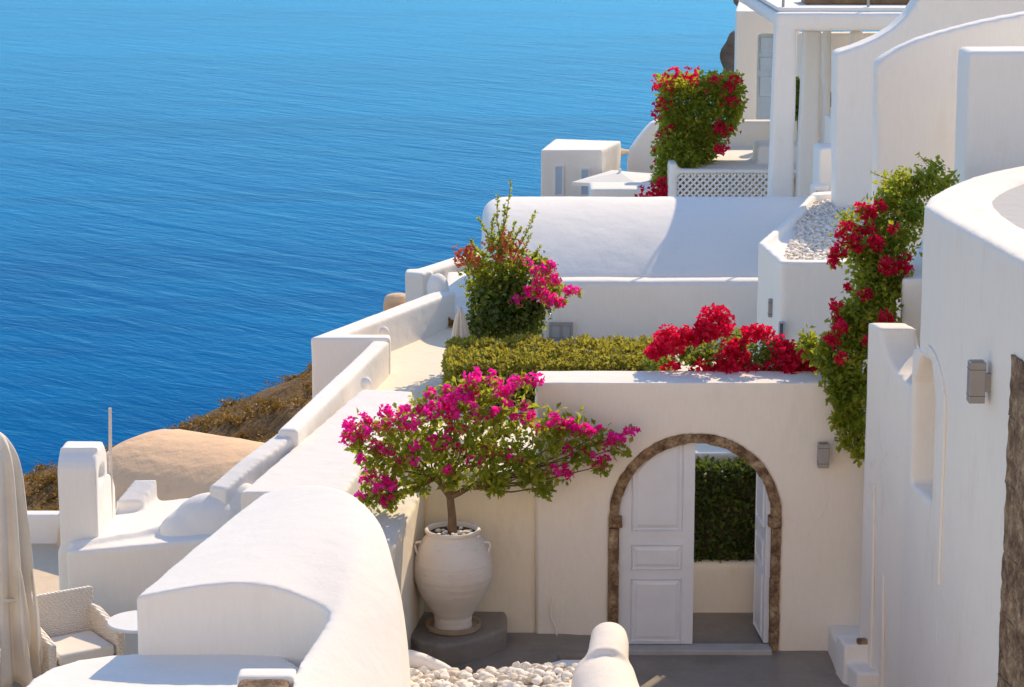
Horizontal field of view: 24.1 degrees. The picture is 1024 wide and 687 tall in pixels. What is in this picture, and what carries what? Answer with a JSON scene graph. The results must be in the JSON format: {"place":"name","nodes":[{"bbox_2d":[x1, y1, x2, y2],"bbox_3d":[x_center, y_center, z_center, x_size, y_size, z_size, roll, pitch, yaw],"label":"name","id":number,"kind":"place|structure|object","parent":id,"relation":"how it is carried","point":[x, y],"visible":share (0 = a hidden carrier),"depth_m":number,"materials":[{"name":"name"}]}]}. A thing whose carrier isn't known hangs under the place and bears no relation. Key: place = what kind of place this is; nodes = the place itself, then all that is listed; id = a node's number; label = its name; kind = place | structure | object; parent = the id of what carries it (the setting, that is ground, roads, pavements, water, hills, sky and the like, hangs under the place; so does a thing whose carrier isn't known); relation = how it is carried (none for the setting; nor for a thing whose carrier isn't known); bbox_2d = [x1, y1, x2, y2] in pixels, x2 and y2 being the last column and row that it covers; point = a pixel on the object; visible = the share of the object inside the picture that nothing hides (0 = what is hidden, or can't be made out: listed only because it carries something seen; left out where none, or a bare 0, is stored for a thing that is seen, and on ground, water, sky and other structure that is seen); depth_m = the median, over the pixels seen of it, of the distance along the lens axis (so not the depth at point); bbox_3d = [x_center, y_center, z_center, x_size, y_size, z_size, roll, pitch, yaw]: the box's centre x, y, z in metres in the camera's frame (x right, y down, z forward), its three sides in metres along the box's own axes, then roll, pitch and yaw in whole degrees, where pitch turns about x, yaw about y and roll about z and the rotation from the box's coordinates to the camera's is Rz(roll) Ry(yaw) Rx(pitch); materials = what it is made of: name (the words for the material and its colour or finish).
{"place":"outdoors","nodes":[
{"label":"outdoors","id":0,"kind":"place"},
{"bbox_2d":[22,543,58,686],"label":"terrace","id":1,"kind":"structure","parent":0,"point":[45,567],"depth_m":23.59,"materials":[{"name":"beige paint"}]},
{"bbox_2d":[0,432,42,686],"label":"closed parasol","id":2,"kind":"object","parent":1,"relation":"on","point":[21,658],"visible":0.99,"depth_m":19.40,"materials":[{"name":"beige fabric"}]},
{"bbox_2d":[27,511,59,542],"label":"boundary parapet","id":3,"kind":"structure","parent":1,"relation":"on","point":[44,526],"depth_m":24.38,"materials":[{"name":"white paint"}]},
{"bbox_2d":[32,586,124,674],"bbox_3d":[-3.643,2.495,19.890,0.669,0.773,0.638,-7,14,-32],"label":"wicker armchair","id":4,"kind":"object","parent":1,"relation":"on","point":[74,626],"visible":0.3,"depth_m":19.97,"materials":[{"name":"white wicker"}]},
{"bbox_2d":[58,441,115,590],"bbox_3d":[-3.706,1.732,21.293,0.462,1.848,1.084,0,12,0],"label":"chimney","id":5,"kind":"object","parent":1,"relation":"on","point":[85,494],"visible":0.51,"depth_m":20.73,"materials":[{"name":"white paint"}]},
{"bbox_2d":[108,408,112,517],"bbox_3d":[-3.587,1.188,21.426,0.066,1.257,0.040,0,12,0],"label":"thin pole","id":6,"kind":"object","parent":5,"relation":"attached to","point":[110,436],"visible":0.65,"depth_m":21.36,"materials":[{"name":"grey metal"}]},
{"bbox_2d":[106,610,137,633],"bbox_3d":[-3.031,2.623,19.679,0.560,0.747,0.560,0,12,0],"label":"round table","id":7,"kind":"object","parent":1,"relation":"on","point":[125,622],"visible":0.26,"depth_m":19.54,"materials":[{"name":"white paint"}]},
{"bbox_2d":[67,480,211,654],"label":"slab roof","id":8,"kind":"structure","parent":1,"relation":"on","point":[126,559],"depth_m":20.59,"materials":[{"name":"white paint"}]},
{"bbox_2d":[160,483,251,536],"bbox_3d":[-2.576,1.619,20.971,1.026,0.785,0.617,-5,13,-22],"label":"rounded hump","id":9,"kind":"object","parent":8,"relation":"on","point":[203,514],"visible":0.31,"depth_m":20.73,"materials":[{"name":"white paint"}]},
{"bbox_2d":[210,434,292,503],"bbox_3d":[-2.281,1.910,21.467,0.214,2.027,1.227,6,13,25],"label":"coping","id":10,"kind":"object","parent":1,"relation":"on","point":[255,465],"visible":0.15,"depth_m":21.14,"materials":[{"name":"white paint"}]},
{"bbox_2d":[241,390,413,513],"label":"wide parapet","id":11,"kind":"structure","parent":1,"relation":"on","point":[320,456],"depth_m":21.31,"materials":[{"name":"white paint"}]},
{"bbox_2d":[360,377,371,388],"bbox_3d":[-1.433,0.388,23.559,0.112,0.126,0.112,0,12,0],"label":"dome knob","id":12,"kind":"object","parent":11,"relation":"on","point":[365,382],"visible":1,"depth_m":23.52,"materials":[{"name":"white paint"}]},
{"bbox_2d":[24,367,311,510],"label":"hill","id":13,"kind":"structure","parent":0,"point":[275,422],"depth_m":29.81,"materials":[{"name":"brown plant"}]},
{"bbox_2d":[57,429,263,546],"bbox_3d":[-3.178,1.899,24.655,2.740,1.983,2.532,9,14,36],"label":"ochre vault","id":14,"kind":"object","parent":13,"relation":"on","point":[175,464],"visible":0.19,"depth_m":24.02,"materials":[{"name":"paint"}]},
{"bbox_2d":[23,363,311,510],"bbox_3d":[-4.689,2.511,30.428,5.283,3.876,6.771,0,12,0],"label":"dry scrub","id":15,"kind":"object","parent":13,"relation":"on","point":[205,420],"visible":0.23,"depth_m":30.03,"materials":[{"name":"brown plant"}]},
{"bbox_2d":[383,293,404,310],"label":"ochre wall","id":16,"kind":"structure","parent":13,"relation":"on","point":[392,300],"depth_m":30.92,"materials":[{"name":"paint"}]},
{"bbox_2d":[405,253,482,302],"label":"parapet","id":17,"kind":"structure","parent":13,"relation":"on","point":[416,280],"depth_m":30.47,"materials":[{"name":"white paint"}]},
{"bbox_2d":[541,139,620,196],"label":"white cottage","id":18,"kind":"structure","parent":13,"relation":"on","point":[565,163],"depth_m":37.24,"materials":[{"name":"white paint"}]},
{"bbox_2d":[554,165,563,195],"bbox_3d":[0.729,-2.531,37.252,0.153,0.484,0.060,0,12,0],"label":"window","id":19,"kind":"structure","parent":18,"relation":"in","point":[558,169],"depth_m":37.23,"materials":[{"name":"blue glass"}]},
{"bbox_2d":[580,168,589,195],"bbox_3d":[1.133,-2.508,37.257,0.153,0.438,0.060,0,12,0],"label":"window","id":20,"kind":"structure","parent":18,"relation":"in","point":[584,172],"depth_m":37.22,"materials":[{"name":"blue glass"}]},
{"bbox_2d":[621,148,628,155],"bbox_3d":[1.694,-3.076,38.565,0.454,0.141,0.270,0,12,0],"label":"ochre pot","id":21,"kind":"object","parent":18,"relation":"on","point":[624,151],"visible":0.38,"depth_m":38.48,"materials":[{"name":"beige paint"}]},
{"bbox_2d":[572,169,653,185],"bbox_3d":[1.723,-1.944,36.637,1.091,1.475,1.533,5,13,25],"label":"open parasol","id":22,"kind":"object","parent":13,"relation":"on","point":[617,176],"visible":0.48,"depth_m":36.20,"materials":[{"name":"white fabric"}]},
{"bbox_2d":[588,182,655,196],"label":"parapet","id":23,"kind":"structure","parent":13,"relation":"on","point":[613,189],"depth_m":34.92,"materials":[{"name":"white paint"}]},
{"bbox_2d":[627,119,656,172],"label":"curved wall","id":24,"kind":"structure","parent":13,"relation":"on","point":[640,158],"depth_m":37.78,"materials":[{"name":"white paint"}]},
{"bbox_2d":[695,450,745,462],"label":"retaining wall","id":25,"kind":"structure","parent":13,"relation":"on","point":[721,455],"depth_m":22.13,"materials":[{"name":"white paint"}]},
{"bbox_2d":[656,120,820,196],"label":"lattice terrace","id":26,"kind":"structure","parent":13,"relation":"on","point":[739,168],"depth_m":33.93,"materials":[{"name":"white paint"}]},
{"bbox_2d":[634,65,748,196],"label":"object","id":27,"kind":"object","parent":26,"relation":"on","point":[691,134],"visible":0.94,"depth_m":33.83,"materials":[{"name":"green plant"}]},
{"bbox_2d":[795,76,830,132],"bbox_3d":[4.405,-3.147,35.086,0.788,1.534,0.436,0,12,0],"label":"potted plant","id":28,"kind":"object","parent":26,"relation":"on","point":[797,97],"visible":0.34,"depth_m":34.93,"materials":[{"name":"green plant"}]},
{"bbox_2d":[734,1,799,119],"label":"terrace house","id":29,"kind":"structure","parent":13,"relation":"on","point":[753,56],"depth_m":37.94,"materials":[{"name":"white paint"}]},
{"bbox_2d":[756,34,772,119],"bbox_3d":[4.030,-3.939,38.148,0.301,1.975,0.078,0,12,0],"label":"door","id":30,"kind":"structure","parent":29,"relation":"in","point":[765,41],"depth_m":38.06,"materials":[{"name":"blue paint"}]},
{"bbox_2d":[796,31,876,140],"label":"wall","id":31,"kind":"structure","parent":13,"relation":"on","point":[840,39],"depth_m":36.33,"materials":[{"name":"white paint"}]},
{"bbox_2d":[0,0,878,475],"bbox_3d":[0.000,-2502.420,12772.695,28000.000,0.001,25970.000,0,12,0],"label":"sea","id":32,"kind":"structure","parent":0,"point":[206,206],"depth_m":928.74,"materials":[{"name":"blue liquid"}]},
{"bbox_2d":[376,326,755,485],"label":"terrace","id":33,"kind":"structure","parent":0,"point":[416,368],"depth_m":25.88,"materials":[{"name":"white paint"}]},
{"bbox_2d":[278,341,388,448],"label":"narrow parapet","id":34,"kind":"structure","parent":33,"relation":"on","point":[340,390],"depth_m":23.54,"materials":[{"name":"white paint"}]},
{"bbox_2d":[311,291,454,398],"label":"terrace wall","id":35,"kind":"structure","parent":33,"relation":"on","point":[336,352],"depth_m":26.56,"materials":[{"name":"white paint"}]},
{"bbox_2d":[379,326,388,334],"bbox_3d":[-1.414,-0.127,26.516,0.112,0.126,0.112,0,12,0],"label":"dome knob","id":36,"kind":"object","parent":35,"relation":"attached to","point":[383,330],"visible":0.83,"depth_m":26.47,"materials":[{"name":"white paint"}]},
{"bbox_2d":[427,273,448,293],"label":"round topped pillar","id":37,"kind":"structure","parent":35,"relation":"on","point":[437,282],"depth_m":28.44,"materials":[{"name":"white paint"}]},
{"bbox_2d":[448,317,453,327],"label":"plants","id":38,"kind":"object","parent":33,"relation":"on","point":[451,322],"visible":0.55,"depth_m":28.23,"materials":[{"name":"green plant"}]},
{"bbox_2d":[451,307,469,360],"bbox_3d":[-0.554,0.028,25.538,0.318,0.846,0.301,0,12,0],"label":"closed parasol","id":39,"kind":"object","parent":33,"relation":"on","point":[460,328],"visible":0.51,"depth_m":25.44,"materials":[{"name":"beige fabric"}]},
{"bbox_2d":[447,272,476,322],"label":"terrace steps","id":40,"kind":"structure","parent":33,"relation":"on","point":[454,279],"depth_m":29.59,"materials":[{"name":"white paint"}]},
{"bbox_2d":[452,179,582,339],"bbox_3d":[0.057,-0.835,25.867,1.412,1.874,0.899,0,12,0],"label":"flowering shrub","id":41,"kind":"object","parent":33,"relation":"on","point":[507,304],"visible":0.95,"depth_m":25.81,"materials":[{"name":"green plant"}]},
{"bbox_2d":[440,331,673,409],"bbox_3d":[0.469,0.281,24.699,2.435,0.629,1.552,0,12,0],"label":"clipped hedge","id":42,"kind":"object","parent":33,"relation":"on","point":[506,357],"visible":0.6,"depth_m":24.40,"materials":[{"name":"green plant"}]},
{"bbox_2d":[481,196,806,339],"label":"vaulted house","id":43,"kind":"structure","parent":33,"relation":"on","point":[633,267],"depth_m":27.97,"materials":[{"name":"white paint"}]},
{"bbox_2d":[549,322,572,339],"bbox_3d":[0.561,-0.139,27.514,0.274,0.199,0.060,0,12,0],"label":"window","id":44,"kind":"structure","parent":43,"relation":"in","point":[557,330],"depth_m":27.49,"materials":[{"name":"grey metal"}]},
{"bbox_2d":[810,114,830,193],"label":"stair blocks","id":45,"kind":"structure","parent":43,"relation":"on","point":[821,166],"depth_m":29.40,"materials":[{"name":"white paint"}]},
{"bbox_2d":[738,0,901,196],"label":"pergola","id":46,"kind":"object","parent":33,"relation":"on","point":[811,26],"visible":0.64,"depth_m":30.77,"materials":[{"name":"white paint"}]},
{"bbox_2d":[761,0,906,11],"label":"roof deck","id":47,"kind":"structure","parent":46,"relation":"on","point":[789,5],"depth_m":30.66,"materials":[{"name":"white paint"}]},
{"bbox_2d":[756,189,909,368],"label":"annexe","id":48,"kind":"structure","parent":33,"relation":"on","point":[800,283],"depth_m":23.96,"materials":[{"name":"white paint"}]},
{"bbox_2d":[768,298,772,316],"bbox_3d":[2.602,-0.366,24.134,0.065,0.186,0.153,0,12,0],"label":"wall lamp","id":49,"kind":"object","parent":48,"relation":"attached to","point":[770,304],"visible":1,"depth_m":24.06,"materials":[{"name":"grey metal"}]},
{"bbox_2d":[778,321,784,338],"bbox_3d":[2.658,-0.125,23.677,0.055,0.181,0.060,0,12,0],"label":"window","id":50,"kind":"structure","parent":48,"relation":"in","point":[781,326],"depth_m":23.65,"materials":[{"name":"grey glass"}]},
{"bbox_2d":[900,237,922,347],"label":"stub wall","id":51,"kind":"structure","parent":33,"relation":"on","point":[911,295],"depth_m":20.66,"materials":[{"name":"white paint"}]},
{"bbox_2d":[794,152,959,467],"bbox_3d":[3.111,-0.361,21.032,0.945,2.489,2.332,6,13,28],"label":"climbing bougainvillea","id":52,"kind":"object","parent":51,"relation":"attached to","point":[877,280],"visible":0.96,"depth_m":20.68,"materials":[{"name":"green plant"}]},
{"bbox_2d":[831,0,1023,207],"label":"swooping wall","id":53,"kind":"structure","parent":33,"relation":"on","point":[851,117],"depth_m":27.38,"materials":[{"name":"white paint"}]},
{"bbox_2d":[871,11,1023,257],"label":"gently curved wall","id":54,"kind":"structure","parent":33,"relation":"on","point":[914,93],"depth_m":23.39,"materials":[{"name":"white paint"}]},
{"bbox_2d":[954,46,1023,183],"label":"square block","id":55,"kind":"structure","parent":33,"relation":"on","point":[989,134],"depth_m":21.95,"materials":[{"name":"white paint"}]},
{"bbox_2d":[720,30,734,73],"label":"rock","id":56,"kind":"object","parent":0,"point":[727,53],"visible":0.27,"depth_m":41.23,"materials":[{"name":"stone"}]},
{"bbox_2d":[692,613,767,643],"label":"passage floor","id":57,"kind":"structure","parent":0,"point":[724,628],"depth_m":21.44,"materials":[{"name":"grey concrete"}]},
{"bbox_2d":[618,455,755,612],"bbox_3d":[1.900,1.737,22.008,2.803,1.549,0.584,0,12,0],"label":"passage planter","id":58,"kind":"object","parent":57,"relation":"on","point":[724,529],"visible":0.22,"depth_m":21.85,"materials":[{"name":"green plant"}]},
{"bbox_2d":[629,651,848,686],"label":"courtyard floor","id":59,"kind":"structure","parent":0,"point":[796,669],"depth_m":20.46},
{"bbox_2d":[373,486,423,649],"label":"side wall","id":60,"kind":"structure","parent":59,"relation":"on","point":[402,526],"depth_m":20.10,"materials":[{"name":"white paint"}]},
{"bbox_2d":[411,612,506,664],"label":"urn plinth","id":61,"kind":"structure","parent":59,"relation":"on","point":[488,638],"depth_m":20.28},
{"bbox_2d":[414,521,491,635],"bbox_3d":[-0.503,1.996,20.418,0.673,0.878,0.673,0,12,0],"label":"urn","id":62,"kind":"object","parent":61,"relation":"on","point":[452,574],"visible":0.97,"depth_m":20.19,"materials":[{"name":"ceramic"}]},
{"bbox_2d":[338,366,640,532],"bbox_3d":[-0.173,0.947,20.123,2.571,1.533,0.747,-1,12,-6],"label":"bougainvillea tree","id":63,"kind":"object","parent":62,"relation":"in","point":[461,397],"visible":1,"depth_m":20.03,"materials":[{"name":"pink plant"}]},
{"bbox_2d":[422,463,556,635],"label":"wall","id":64,"kind":"structure","parent":59,"relation":"on","point":[506,523],"depth_m":20.82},
{"bbox_2d":[449,633,590,673],"bbox_3d":[-0.074,2.818,20.311,1.843,0.315,1.464,0,12,0],"label":"urn step","id":65,"kind":"object","parent":59,"relation":"on","point":[533,648],"visible":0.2,"depth_m":20.50,"materials":[{"name":"grey concrete"}]},
{"bbox_2d":[535,371,866,654],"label":"gate wall","id":66,"kind":"structure","parent":59,"relation":"on","point":[771,429],"depth_m":20.74,"materials":[{"name":"whitewash plaster"},{"name":"weathered stone"},{"name":"blue white paint"}]},
{"bbox_2d":[618,443,695,643],"bbox_3d":[1.252,1.730,20.819,0.651,1.826,0.058,0,12,0],"label":"door","id":67,"kind":"structure","parent":66,"relation":"in","point":[657,507],"depth_m":20.81,"materials":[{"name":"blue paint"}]},
{"bbox_2d":[638,302,822,374],"bbox_3d":[1.981,0.041,21.162,1.734,0.866,0.751,0,12,0],"label":"red bougainvillea","id":68,"kind":"object","parent":66,"relation":"on","point":[733,354],"visible":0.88,"depth_m":20.95,"materials":[{"name":"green plant"}]},
{"bbox_2d":[753,473,770,642],"bbox_3d":[2.198,1.673,21.096,0.058,1.826,0.543,-1,12,-4],"label":"door","id":69,"kind":"structure","parent":66,"relation":"in","point":[761,555],"depth_m":21.01,"materials":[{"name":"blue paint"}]},
{"bbox_2d":[817,442,829,467],"bbox_3d":[2.660,0.943,20.553,0.097,0.213,0.185,0,12,0],"label":"wall lamp","id":70,"kind":"object","parent":66,"relation":"attached to","point":[823,448],"visible":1,"depth_m":20.47,"materials":[{"name":"grey metal"}]},
{"bbox_2d":[828,625,878,686],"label":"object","id":71,"kind":"object","parent":59,"relation":"on","point":[848,654],"visible":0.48,"depth_m":20.09,"materials":[{"name":"white paint"}]},
{"bbox_2d":[856,638,867,644],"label":"stone block","id":72,"kind":"structure","parent":71,"relation":"on","point":[861,641],"depth_m":20.07,"materials":[{"name":"brown stone"}]},
{"bbox_2d":[860,166,1023,686],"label":"round roofed house","id":73,"kind":"structure","parent":59,"relation":"on","point":[942,586],"depth_m":17.89,"materials":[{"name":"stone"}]},
{"bbox_2d":[966,359,990,403],"bbox_3d":[3.267,0.264,16.745,0.170,0.295,0.115,0,12,0],"label":"wall lamp","id":74,"kind":"object","parent":73,"relation":"attached to","point":[978,381],"visible":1,"depth_m":16.70,"materials":[{"name":"grey metal"}]},
{"bbox_2d":[801,0,909,3],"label":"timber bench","id":75,"kind":"object","parent":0,"point":[855,1],"visible":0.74,"depth_m":31.23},
{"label":"sunlit terrace","id":76,"kind":"structure","parent":0,"visible":0},
{"bbox_2d":[27,486,410,686],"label":"sculpted vault","id":77,"kind":"object","parent":76,"relation":"on","point":[294,587],"visible":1,"depth_m":16.94,"materials":[{"name":"white paint"}]},
{"bbox_2d":[410,660,580,686],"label":"pebble bed","id":78,"kind":"object","parent":76,"relation":"on","point":[547,674],"visible":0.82,"depth_m":18.35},
{"bbox_2d":[408,649,455,670],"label":"white kerb","id":79,"kind":"structure","parent":78,"relation":"on","point":[417,659],"depth_m":18.53,"materials":[{"name":"white paint"}]},
{"bbox_2d":[571,622,638,686],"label":"rounded wall end","id":80,"kind":"structure","parent":76,"relation":"on","point":[604,662],"depth_m":17.38,"materials":[{"name":"white paint"}]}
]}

